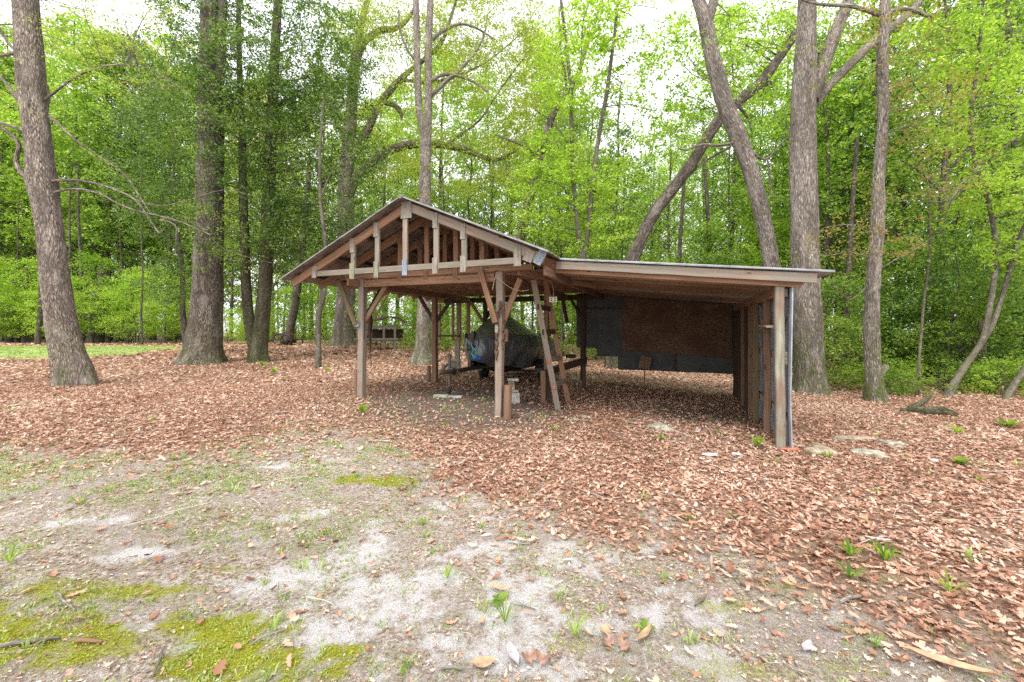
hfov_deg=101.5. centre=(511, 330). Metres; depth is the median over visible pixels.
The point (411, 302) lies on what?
shrub
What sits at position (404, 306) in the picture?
woodland
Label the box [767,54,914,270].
tree
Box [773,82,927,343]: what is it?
tree
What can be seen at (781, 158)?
tree
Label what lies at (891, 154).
tree
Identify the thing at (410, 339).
bush
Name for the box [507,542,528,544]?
stick
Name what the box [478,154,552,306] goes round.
tree
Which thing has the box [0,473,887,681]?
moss
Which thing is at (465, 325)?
bush
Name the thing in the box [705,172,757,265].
tree
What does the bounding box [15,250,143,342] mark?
shrub
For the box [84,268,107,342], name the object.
woodland tree
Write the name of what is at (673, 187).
leaning tree
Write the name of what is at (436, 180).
tree
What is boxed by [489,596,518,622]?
weed
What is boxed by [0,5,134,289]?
tree
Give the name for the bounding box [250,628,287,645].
stick
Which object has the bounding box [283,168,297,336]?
bare tree
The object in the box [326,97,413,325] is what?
tree
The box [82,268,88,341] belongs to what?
woodland tree
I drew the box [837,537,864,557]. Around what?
weed
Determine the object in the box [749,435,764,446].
weed
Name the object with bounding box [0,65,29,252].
tree
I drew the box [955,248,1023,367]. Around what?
bush
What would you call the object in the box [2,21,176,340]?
tree
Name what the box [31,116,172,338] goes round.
tree
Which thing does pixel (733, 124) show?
curved tree
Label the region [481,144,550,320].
tree
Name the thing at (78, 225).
bare tree
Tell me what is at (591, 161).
tree
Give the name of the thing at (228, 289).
tree
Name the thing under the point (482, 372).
trailer
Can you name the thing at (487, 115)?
tree
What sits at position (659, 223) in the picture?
bare tree
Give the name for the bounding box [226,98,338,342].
tree
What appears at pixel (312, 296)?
tree
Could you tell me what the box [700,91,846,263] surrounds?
tree
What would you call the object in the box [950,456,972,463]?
weed
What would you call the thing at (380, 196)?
tree
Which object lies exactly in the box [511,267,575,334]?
shrub
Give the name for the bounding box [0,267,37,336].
shrub
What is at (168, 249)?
tree
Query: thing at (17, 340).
woodland tree
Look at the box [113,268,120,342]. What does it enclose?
woodland tree
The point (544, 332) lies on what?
wooden ladder
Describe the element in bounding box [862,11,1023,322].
tree
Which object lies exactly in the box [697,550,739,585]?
stick
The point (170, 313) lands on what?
shrub
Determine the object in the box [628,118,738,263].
tree
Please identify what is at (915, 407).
fallen log
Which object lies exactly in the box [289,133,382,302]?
tree
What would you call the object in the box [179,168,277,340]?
tree
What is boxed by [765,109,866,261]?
tree
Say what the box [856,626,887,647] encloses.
weed
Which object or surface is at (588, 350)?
bush
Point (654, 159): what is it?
tree
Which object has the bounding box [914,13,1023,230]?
tree
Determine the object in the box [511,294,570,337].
shrub
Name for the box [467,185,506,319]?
tree
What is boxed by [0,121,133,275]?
tree
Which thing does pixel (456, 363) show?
foundation block
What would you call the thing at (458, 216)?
tree
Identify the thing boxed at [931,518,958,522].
fallen leaf
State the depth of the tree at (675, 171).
41.05 m
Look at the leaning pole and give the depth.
18.96 m
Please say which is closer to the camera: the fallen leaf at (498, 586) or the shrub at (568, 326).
the fallen leaf at (498, 586)
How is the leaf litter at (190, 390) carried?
on the ground at (428, 591)
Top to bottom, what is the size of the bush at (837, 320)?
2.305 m
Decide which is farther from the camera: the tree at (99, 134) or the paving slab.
the tree at (99, 134)
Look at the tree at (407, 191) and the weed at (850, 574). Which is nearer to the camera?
the weed at (850, 574)
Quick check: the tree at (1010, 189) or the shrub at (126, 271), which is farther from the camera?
the shrub at (126, 271)
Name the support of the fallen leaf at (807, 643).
on the ground at (428, 591)
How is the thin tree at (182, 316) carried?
on the ground at (428, 591)
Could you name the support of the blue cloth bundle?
on the trailer
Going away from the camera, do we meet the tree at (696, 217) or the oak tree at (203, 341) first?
the oak tree at (203, 341)
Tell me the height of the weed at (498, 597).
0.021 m
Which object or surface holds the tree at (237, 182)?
on the ground at (428, 591)
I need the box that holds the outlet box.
[521,258,556,301]
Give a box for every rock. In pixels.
[567,418,582,420]
[646,422,673,431]
[803,443,840,456]
[831,435,877,441]
[849,448,890,459]
[873,439,906,447]
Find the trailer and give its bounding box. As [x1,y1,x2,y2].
[438,331,543,393]
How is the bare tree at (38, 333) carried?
on the ground at (428, 591)
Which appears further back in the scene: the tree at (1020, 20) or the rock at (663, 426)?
the tree at (1020, 20)
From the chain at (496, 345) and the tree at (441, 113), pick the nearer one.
the chain at (496, 345)
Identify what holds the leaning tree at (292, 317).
on the ground at (428, 591)
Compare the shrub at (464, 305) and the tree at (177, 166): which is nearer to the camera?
the shrub at (464, 305)
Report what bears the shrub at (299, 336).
on the ground at (428, 591)
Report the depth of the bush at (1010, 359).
10.93 m
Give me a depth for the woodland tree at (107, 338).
32.91 m
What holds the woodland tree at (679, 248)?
on the ground at (428, 591)
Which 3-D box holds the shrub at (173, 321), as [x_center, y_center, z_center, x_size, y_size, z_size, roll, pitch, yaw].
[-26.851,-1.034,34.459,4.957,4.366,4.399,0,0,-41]
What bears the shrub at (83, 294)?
on the ground at (428, 591)
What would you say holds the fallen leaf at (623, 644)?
on the ground at (428, 591)
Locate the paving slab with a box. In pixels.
[433,394,462,398]
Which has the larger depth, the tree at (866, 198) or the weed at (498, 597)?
the tree at (866, 198)
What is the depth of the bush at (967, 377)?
11.40 m
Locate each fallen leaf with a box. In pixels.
[471,656,496,666]
[487,582,512,589]
[507,640,518,663]
[520,647,537,663]
[535,649,548,664]
[599,623,610,634]
[602,634,613,646]
[617,634,630,650]
[637,623,652,639]
[802,640,812,649]
[853,513,867,521]
[866,536,891,539]
[868,638,893,645]
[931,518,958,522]
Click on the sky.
(648, 14)
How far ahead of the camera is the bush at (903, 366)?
10.28 m
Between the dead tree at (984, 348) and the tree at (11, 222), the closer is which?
the dead tree at (984, 348)
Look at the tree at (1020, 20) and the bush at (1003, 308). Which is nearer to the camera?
the bush at (1003, 308)
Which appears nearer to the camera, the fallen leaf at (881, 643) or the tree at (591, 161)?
the fallen leaf at (881, 643)
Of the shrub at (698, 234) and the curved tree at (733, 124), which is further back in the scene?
the shrub at (698, 234)
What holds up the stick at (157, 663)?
on the ground at (428, 591)
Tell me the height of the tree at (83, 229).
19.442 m
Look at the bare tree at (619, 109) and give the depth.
26.68 m
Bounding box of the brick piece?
[508,381,514,389]
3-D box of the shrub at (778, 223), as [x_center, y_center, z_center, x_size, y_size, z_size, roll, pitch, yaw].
[12.209,-2.006,19.734,6.768,6.578,6.120,0,0,-11]
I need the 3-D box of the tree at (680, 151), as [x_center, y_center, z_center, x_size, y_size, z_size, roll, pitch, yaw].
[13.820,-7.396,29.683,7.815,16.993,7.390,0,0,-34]
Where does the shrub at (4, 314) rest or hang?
on the ground at (428, 591)
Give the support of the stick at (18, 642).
on the ground at (428, 591)
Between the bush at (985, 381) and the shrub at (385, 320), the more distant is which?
the shrub at (385, 320)
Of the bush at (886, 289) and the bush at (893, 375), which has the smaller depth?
the bush at (893, 375)
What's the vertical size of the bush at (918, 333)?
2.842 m
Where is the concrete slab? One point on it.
(512, 379)
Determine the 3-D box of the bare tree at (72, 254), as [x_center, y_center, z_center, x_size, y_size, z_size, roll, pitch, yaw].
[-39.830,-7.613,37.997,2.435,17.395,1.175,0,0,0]
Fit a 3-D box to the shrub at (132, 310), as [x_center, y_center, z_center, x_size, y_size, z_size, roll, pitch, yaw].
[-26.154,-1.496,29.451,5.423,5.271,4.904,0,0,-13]
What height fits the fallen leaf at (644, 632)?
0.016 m
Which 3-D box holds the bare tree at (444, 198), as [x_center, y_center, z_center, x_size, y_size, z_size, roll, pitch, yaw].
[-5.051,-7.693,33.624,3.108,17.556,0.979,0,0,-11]
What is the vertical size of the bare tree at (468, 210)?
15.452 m
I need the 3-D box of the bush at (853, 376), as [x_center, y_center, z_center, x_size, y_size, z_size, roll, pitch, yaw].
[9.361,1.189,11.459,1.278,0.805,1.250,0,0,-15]
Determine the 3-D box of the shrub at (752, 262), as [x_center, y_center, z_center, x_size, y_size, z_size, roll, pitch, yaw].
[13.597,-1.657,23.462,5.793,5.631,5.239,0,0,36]
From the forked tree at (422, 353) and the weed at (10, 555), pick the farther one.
the forked tree at (422, 353)
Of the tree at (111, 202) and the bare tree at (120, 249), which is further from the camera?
the tree at (111, 202)
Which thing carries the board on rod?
on the ground at (428, 591)
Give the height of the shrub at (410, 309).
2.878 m
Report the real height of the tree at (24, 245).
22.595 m
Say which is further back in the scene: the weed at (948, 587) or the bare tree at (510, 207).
the bare tree at (510, 207)
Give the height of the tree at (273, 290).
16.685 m
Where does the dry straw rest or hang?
on the ground at (428, 591)
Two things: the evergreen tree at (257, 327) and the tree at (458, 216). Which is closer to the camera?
the evergreen tree at (257, 327)
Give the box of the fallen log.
[900,393,957,416]
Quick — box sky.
[0,0,1023,332]
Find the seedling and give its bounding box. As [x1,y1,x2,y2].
[355,404,367,412]
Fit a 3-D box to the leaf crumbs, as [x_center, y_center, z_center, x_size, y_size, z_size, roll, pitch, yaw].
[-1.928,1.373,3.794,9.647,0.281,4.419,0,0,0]
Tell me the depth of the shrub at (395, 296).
28.31 m
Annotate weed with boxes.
[0,544,31,562]
[64,493,91,503]
[438,563,455,578]
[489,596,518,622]
[493,591,509,606]
[562,607,595,634]
[633,618,656,632]
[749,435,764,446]
[834,560,864,578]
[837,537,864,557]
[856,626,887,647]
[866,538,904,561]
[935,566,971,592]
[947,425,964,433]
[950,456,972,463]
[993,419,1023,427]
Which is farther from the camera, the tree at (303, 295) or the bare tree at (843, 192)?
the tree at (303, 295)
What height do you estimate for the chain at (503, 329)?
0.772 m
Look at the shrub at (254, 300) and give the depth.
31.96 m
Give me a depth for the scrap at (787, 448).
5.14 m
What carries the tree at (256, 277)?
on the ground at (428, 591)
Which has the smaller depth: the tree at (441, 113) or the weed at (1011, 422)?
the weed at (1011, 422)
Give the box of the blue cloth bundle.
[471,356,481,360]
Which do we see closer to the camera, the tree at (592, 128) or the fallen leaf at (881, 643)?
the fallen leaf at (881, 643)
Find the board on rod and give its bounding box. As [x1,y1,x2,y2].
[638,355,651,385]
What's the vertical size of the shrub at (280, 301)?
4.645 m
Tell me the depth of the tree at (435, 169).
41.53 m
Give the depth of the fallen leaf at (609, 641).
1.98 m
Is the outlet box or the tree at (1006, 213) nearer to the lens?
the outlet box
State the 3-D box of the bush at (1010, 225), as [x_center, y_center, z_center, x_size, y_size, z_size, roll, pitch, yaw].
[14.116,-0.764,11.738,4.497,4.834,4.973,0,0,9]
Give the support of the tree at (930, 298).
on the ground at (428, 591)
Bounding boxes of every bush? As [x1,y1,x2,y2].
[396,327,431,349]
[431,303,482,351]
[438,332,462,350]
[559,340,577,356]
[566,332,603,358]
[792,268,925,390]
[792,308,903,391]
[823,233,1018,369]
[824,312,909,370]
[825,316,935,373]
[826,232,982,365]
[828,362,863,383]
[843,227,1023,383]
[844,355,933,388]
[860,302,972,368]
[862,365,936,394]
[881,305,1011,376]
[884,296,1023,384]
[888,368,954,396]
[889,214,1023,377]
[890,355,986,393]
[913,297,1023,367]
[937,360,998,385]
[941,355,1023,394]
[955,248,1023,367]
[955,353,1023,395]
[988,352,1023,386]
[1002,282,1023,352]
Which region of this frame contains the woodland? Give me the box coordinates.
[4,173,973,336]
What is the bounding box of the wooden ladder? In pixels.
[531,279,570,410]
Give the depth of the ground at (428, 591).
2.73 m
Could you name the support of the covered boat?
on the trailer
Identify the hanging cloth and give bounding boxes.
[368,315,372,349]
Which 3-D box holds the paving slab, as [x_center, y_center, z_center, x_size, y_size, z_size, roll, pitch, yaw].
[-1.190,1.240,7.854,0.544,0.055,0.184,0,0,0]
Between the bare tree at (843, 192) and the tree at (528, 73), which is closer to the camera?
the bare tree at (843, 192)
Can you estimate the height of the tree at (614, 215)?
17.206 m
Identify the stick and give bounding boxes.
[0,636,60,647]
[55,591,75,610]
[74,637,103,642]
[151,649,162,677]
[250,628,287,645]
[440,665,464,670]
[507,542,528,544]
[510,601,535,609]
[694,594,706,605]
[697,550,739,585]
[839,595,869,602]
[899,645,1005,677]
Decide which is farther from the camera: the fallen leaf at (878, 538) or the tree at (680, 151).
the tree at (680, 151)
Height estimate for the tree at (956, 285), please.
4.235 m
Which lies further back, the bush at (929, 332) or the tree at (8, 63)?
the tree at (8, 63)
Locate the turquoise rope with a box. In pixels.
[471,343,476,358]
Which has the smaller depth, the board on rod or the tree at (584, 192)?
the board on rod
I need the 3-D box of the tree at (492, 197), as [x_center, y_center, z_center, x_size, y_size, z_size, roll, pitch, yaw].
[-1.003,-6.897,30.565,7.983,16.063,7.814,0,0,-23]
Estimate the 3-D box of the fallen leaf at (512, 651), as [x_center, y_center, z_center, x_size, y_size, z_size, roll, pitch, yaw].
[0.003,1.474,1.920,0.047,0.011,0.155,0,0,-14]
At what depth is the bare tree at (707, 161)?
26.98 m
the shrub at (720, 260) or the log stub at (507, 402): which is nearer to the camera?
the log stub at (507, 402)
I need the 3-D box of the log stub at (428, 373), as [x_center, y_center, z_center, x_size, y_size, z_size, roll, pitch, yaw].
[-1.982,1.083,9.976,0.110,0.472,0.100,0,0,0]
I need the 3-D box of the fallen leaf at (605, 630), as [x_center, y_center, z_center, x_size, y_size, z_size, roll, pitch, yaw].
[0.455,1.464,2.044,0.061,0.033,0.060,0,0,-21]
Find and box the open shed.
[279,194,835,451]
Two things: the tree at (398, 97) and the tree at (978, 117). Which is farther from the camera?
the tree at (398, 97)
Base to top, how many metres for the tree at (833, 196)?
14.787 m
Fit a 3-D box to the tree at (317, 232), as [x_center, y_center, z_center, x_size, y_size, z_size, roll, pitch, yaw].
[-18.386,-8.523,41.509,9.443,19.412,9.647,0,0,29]
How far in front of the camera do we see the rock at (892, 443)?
5.41 m
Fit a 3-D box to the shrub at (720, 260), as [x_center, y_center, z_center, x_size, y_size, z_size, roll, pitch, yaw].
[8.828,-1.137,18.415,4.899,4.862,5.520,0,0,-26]
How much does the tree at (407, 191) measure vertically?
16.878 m
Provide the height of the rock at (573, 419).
0.058 m
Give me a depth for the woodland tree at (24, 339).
32.88 m
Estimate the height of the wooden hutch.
1.864 m
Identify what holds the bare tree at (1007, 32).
on the ground at (428, 591)
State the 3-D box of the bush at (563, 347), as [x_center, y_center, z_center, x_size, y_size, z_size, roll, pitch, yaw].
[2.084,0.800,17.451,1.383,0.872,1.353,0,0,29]
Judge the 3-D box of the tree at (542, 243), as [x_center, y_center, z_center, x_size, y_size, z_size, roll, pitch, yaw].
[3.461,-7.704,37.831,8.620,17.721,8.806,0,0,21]
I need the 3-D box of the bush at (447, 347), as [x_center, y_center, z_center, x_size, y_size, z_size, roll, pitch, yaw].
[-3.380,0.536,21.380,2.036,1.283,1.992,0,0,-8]
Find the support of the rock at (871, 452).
on the ground at (428, 591)
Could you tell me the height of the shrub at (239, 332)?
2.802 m
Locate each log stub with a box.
[354,369,356,396]
[427,366,430,383]
[504,385,511,419]
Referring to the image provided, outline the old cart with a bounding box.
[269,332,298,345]
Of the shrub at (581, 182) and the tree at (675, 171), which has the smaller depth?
the shrub at (581, 182)
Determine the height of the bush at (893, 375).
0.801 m
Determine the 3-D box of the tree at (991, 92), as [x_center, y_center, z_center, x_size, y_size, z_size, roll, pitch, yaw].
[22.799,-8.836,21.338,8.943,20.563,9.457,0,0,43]
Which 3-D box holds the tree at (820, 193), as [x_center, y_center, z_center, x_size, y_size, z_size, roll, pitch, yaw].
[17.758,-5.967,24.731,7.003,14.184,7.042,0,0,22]
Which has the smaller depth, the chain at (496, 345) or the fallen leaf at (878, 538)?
the fallen leaf at (878, 538)
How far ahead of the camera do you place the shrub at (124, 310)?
29.15 m
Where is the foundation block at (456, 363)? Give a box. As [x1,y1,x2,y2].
[447,359,460,368]
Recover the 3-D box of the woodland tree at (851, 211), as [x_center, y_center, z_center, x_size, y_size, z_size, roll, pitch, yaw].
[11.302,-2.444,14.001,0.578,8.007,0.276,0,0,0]
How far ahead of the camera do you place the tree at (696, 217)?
35.33 m
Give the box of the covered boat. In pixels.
[464,315,556,371]
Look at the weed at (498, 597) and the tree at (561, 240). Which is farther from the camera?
the tree at (561, 240)
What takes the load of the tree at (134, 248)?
on the ground at (428, 591)
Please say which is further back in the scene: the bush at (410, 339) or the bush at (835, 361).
the bush at (410, 339)
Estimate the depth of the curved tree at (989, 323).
9.24 m
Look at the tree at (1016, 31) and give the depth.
20.47 m
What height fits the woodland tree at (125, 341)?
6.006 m
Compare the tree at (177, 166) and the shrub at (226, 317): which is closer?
the shrub at (226, 317)
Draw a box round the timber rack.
[540,354,587,402]
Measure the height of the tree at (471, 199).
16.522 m
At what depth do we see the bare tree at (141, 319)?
26.63 m
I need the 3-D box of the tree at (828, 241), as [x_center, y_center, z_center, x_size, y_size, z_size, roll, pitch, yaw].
[12.697,-5.359,17.212,6.734,13.639,6.772,0,0,20]
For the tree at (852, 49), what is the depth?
16.37 m
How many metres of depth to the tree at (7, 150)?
36.65 m
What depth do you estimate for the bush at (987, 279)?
11.22 m
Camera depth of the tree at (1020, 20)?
19.12 m
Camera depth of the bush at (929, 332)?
12.33 m
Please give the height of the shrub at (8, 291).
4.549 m
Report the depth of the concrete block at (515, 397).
7.66 m
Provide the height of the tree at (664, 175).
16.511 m
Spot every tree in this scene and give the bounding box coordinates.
[0,0,279,386]
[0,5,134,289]
[0,21,84,334]
[0,48,102,266]
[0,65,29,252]
[0,106,105,340]
[0,118,58,282]
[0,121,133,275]
[0,138,31,340]
[1,156,32,255]
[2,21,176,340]
[4,121,136,294]
[6,117,148,311]
[7,268,16,342]
[11,190,32,267]
[13,31,190,340]
[14,269,20,342]
[15,142,160,293]
[20,84,70,344]
[21,268,29,342]
[24,132,173,287]
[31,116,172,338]
[61,157,83,275]
[64,145,92,337]
[71,193,82,290]
[75,62,260,338]
[80,140,190,339]
[81,151,174,336]
[82,88,226,340]
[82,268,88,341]
[83,22,228,319]
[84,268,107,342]
[93,0,400,363]
[93,159,125,341]
[104,267,110,342]
[105,67,237,310]
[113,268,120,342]
[124,268,133,342]
[127,62,165,344]
[133,125,257,313]
[145,183,192,347]
[155,0,266,365]
[163,164,258,303]
[173,137,290,305]
[173,237,252,321]
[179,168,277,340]
[190,86,292,340]
[223,138,319,319]
[223,158,319,340]
[224,61,316,340]
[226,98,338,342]
[273,148,359,338]
[274,162,337,344]
[274,201,329,337]
[276,70,379,339]
[277,185,334,337]
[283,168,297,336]
[284,92,361,367]
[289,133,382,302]
[299,158,368,302]
[305,0,598,346]
[314,116,438,342]
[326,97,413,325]
[334,128,431,325]
[354,75,443,327]
[368,136,453,336]
[376,164,446,327]
[384,46,503,337]
[398,0,520,365]
[401,166,452,208]
[432,153,519,311]
[432,170,483,331]
[441,130,461,342]
[442,187,482,339]
[446,65,528,239]
[448,126,545,309]
[462,126,482,332]
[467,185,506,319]
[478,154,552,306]
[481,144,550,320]
[482,25,599,333]
[491,9,615,314]
[496,165,516,235]
[498,188,579,338]
[504,0,705,366]
[504,106,619,330]
[519,152,596,336]
[526,106,630,336]
[541,99,656,259]
[561,141,619,258]
[571,167,645,259]
[587,147,644,259]
[597,157,667,258]
[604,0,817,368]
[606,72,621,259]
[607,153,697,263]
[607,201,658,260]
[609,171,683,261]
[611,151,695,260]
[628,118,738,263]
[636,154,706,258]
[640,188,681,262]
[645,133,717,263]
[648,110,745,264]
[653,0,830,265]
[654,172,673,260]
[655,168,740,262]
[672,0,789,267]
[677,181,685,262]
[678,81,788,265]
[684,196,718,257]
[697,59,835,266]
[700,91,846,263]
[701,120,722,208]
[702,153,712,261]
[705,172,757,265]
[707,0,871,267]
[734,19,948,361]
[741,0,924,396]
[756,0,1023,337]
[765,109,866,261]
[767,36,931,266]
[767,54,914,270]
[769,108,887,279]
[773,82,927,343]
[774,110,886,278]
[786,0,1009,403]
[787,79,957,339]
[816,0,1023,360]
[816,66,899,361]
[817,90,910,335]
[819,0,1023,373]
[819,105,949,317]
[840,137,858,371]
[846,0,1023,341]
[856,246,1023,372]
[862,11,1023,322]
[881,181,980,393]
[886,124,972,311]
[889,0,1023,397]
[893,0,1023,346]
[900,146,970,295]
[904,262,1008,356]
[913,97,1023,320]
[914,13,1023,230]
[950,126,1023,269]
[951,1,1023,217]
[965,99,1023,298]
[976,320,986,390]
[985,0,1023,354]
[987,241,1023,349]
[1001,364,1023,399]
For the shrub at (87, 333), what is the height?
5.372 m
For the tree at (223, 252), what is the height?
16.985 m
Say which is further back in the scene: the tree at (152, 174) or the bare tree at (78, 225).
the tree at (152, 174)
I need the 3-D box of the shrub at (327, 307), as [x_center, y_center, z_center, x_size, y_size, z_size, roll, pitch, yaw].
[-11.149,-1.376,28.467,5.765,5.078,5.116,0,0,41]
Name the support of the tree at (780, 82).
on the ground at (428, 591)
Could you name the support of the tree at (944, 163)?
on the ground at (428, 591)
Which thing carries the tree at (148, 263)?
on the ground at (428, 591)
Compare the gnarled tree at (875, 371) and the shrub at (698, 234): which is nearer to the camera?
the gnarled tree at (875, 371)
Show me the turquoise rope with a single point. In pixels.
(473, 348)
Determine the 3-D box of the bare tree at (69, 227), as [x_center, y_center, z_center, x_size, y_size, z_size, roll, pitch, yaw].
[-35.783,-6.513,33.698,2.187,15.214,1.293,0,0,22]
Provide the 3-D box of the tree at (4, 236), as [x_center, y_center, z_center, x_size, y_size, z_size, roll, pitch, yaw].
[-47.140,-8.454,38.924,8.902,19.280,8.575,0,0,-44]
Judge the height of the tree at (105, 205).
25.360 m
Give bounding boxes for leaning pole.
[367,294,388,335]
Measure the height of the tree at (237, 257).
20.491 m
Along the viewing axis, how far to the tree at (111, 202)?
50.51 m
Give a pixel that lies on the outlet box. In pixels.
(552, 299)
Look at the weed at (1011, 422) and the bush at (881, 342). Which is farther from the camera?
the bush at (881, 342)
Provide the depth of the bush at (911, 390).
9.40 m
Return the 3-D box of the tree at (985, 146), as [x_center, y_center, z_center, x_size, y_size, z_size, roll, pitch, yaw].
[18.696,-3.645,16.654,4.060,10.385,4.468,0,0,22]
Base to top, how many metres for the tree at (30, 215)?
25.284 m
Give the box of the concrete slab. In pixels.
[507,378,518,380]
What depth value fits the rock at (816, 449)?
4.97 m
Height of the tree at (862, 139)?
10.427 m
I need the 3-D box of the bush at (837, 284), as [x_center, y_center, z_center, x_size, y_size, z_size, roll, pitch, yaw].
[8.453,0.036,10.789,3.183,3.159,3.586,0,0,26]
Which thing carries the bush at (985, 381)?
on the ground at (428, 591)
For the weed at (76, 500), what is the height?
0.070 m
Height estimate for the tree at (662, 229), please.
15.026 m
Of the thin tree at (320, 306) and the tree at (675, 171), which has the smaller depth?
the thin tree at (320, 306)
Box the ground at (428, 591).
[0,333,1023,681]
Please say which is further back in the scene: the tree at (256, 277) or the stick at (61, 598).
the tree at (256, 277)
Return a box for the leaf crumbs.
[0,421,1023,681]
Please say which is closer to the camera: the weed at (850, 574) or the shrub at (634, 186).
the weed at (850, 574)
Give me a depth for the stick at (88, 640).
1.99 m
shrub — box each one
[0,255,73,341]
[0,256,36,331]
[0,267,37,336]
[0,283,36,342]
[0,286,20,334]
[0,301,36,341]
[5,272,106,336]
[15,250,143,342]
[20,285,77,340]
[43,275,113,336]
[76,265,177,341]
[77,271,160,343]
[77,272,176,342]
[112,306,158,340]
[127,274,191,342]
[128,289,188,342]
[134,264,191,341]
[150,293,189,341]
[223,305,245,342]
[226,316,280,342]
[228,297,281,338]
[269,285,322,341]
[272,248,368,337]
[272,293,323,342]
[304,286,384,343]
[305,286,386,341]
[344,298,412,344]
[367,292,416,343]
[374,306,416,344]
[384,295,455,342]
[406,302,461,343]
[439,303,478,342]
[444,296,495,343]
[446,295,540,330]
[481,303,531,327]
[510,103,619,354]
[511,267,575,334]
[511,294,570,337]
[535,293,575,343]
[543,227,651,348]
[558,301,575,343]
[562,152,629,351]
[575,119,671,261]
[639,251,673,262]
[642,218,760,264]
[676,246,754,265]
[715,218,859,322]
[734,251,783,267]
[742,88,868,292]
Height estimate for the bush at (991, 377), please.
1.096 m
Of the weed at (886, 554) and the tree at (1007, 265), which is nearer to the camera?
the weed at (886, 554)
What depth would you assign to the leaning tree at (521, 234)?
17.84 m
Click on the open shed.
(736, 322)
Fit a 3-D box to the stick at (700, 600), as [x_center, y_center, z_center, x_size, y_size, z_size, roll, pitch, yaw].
[1.046,1.488,2.311,0.129,0.019,0.018,0,0,-39]
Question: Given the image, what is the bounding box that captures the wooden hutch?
[350,316,407,349]
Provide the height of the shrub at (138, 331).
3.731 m
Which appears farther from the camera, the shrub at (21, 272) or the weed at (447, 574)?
the shrub at (21, 272)
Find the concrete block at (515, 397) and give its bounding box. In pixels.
[512,392,519,403]
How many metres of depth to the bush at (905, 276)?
13.03 m
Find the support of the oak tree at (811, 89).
on the ground at (428, 591)
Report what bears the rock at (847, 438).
on the ground at (428, 591)
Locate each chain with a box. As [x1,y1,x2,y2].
[494,302,502,359]
[499,301,505,349]
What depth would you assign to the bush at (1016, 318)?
13.11 m
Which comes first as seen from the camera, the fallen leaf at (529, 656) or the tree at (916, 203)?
the fallen leaf at (529, 656)
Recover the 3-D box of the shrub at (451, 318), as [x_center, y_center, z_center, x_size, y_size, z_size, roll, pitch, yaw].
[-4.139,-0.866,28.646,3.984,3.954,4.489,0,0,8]
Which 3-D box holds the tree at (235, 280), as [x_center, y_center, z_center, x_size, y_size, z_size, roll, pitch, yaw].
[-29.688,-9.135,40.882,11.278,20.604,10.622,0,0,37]
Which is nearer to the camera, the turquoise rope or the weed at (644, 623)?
the weed at (644, 623)
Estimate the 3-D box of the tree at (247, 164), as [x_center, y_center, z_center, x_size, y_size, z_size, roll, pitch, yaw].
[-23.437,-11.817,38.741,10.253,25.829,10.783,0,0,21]
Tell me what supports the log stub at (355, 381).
on the ground at (428, 591)
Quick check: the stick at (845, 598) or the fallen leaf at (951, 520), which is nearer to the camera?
the stick at (845, 598)
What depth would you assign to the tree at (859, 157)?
16.77 m
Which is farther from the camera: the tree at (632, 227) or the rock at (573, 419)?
the tree at (632, 227)
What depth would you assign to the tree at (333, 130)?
41.96 m
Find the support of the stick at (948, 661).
on the ground at (428, 591)
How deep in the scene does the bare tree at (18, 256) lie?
34.03 m
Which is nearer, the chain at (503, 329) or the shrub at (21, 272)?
the chain at (503, 329)
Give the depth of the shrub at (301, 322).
28.98 m
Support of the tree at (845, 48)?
on the ground at (428, 591)
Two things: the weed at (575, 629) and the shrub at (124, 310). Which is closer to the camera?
the weed at (575, 629)
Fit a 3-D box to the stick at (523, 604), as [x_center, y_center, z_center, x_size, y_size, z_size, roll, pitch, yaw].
[0.061,1.484,2.261,0.154,0.017,0.023,0,0,25]
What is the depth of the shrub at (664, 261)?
17.11 m
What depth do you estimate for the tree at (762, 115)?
23.96 m
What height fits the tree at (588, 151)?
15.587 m
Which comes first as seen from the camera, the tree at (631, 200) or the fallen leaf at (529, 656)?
the fallen leaf at (529, 656)
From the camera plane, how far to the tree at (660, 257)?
37.60 m
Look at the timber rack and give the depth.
8.44 m
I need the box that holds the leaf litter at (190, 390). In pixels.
[0,342,1023,681]
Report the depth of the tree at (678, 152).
37.51 m
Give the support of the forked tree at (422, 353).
on the ground at (428, 591)
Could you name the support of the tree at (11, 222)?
on the ground at (428, 591)
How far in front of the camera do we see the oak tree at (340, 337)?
24.34 m
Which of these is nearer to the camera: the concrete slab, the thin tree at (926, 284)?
the concrete slab
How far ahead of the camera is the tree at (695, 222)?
43.59 m
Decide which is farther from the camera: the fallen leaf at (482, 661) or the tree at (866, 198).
the tree at (866, 198)
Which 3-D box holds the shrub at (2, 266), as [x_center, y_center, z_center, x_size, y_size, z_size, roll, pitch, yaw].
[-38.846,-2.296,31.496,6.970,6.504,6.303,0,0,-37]
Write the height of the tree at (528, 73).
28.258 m
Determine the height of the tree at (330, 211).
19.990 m
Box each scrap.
[700,453,716,455]
[779,447,799,450]
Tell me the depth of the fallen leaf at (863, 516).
3.28 m
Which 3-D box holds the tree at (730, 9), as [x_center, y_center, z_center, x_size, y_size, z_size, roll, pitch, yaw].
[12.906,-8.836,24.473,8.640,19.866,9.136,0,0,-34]
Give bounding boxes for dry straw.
[0,397,1023,681]
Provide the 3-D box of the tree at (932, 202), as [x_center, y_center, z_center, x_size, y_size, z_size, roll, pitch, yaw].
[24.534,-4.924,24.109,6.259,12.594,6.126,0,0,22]

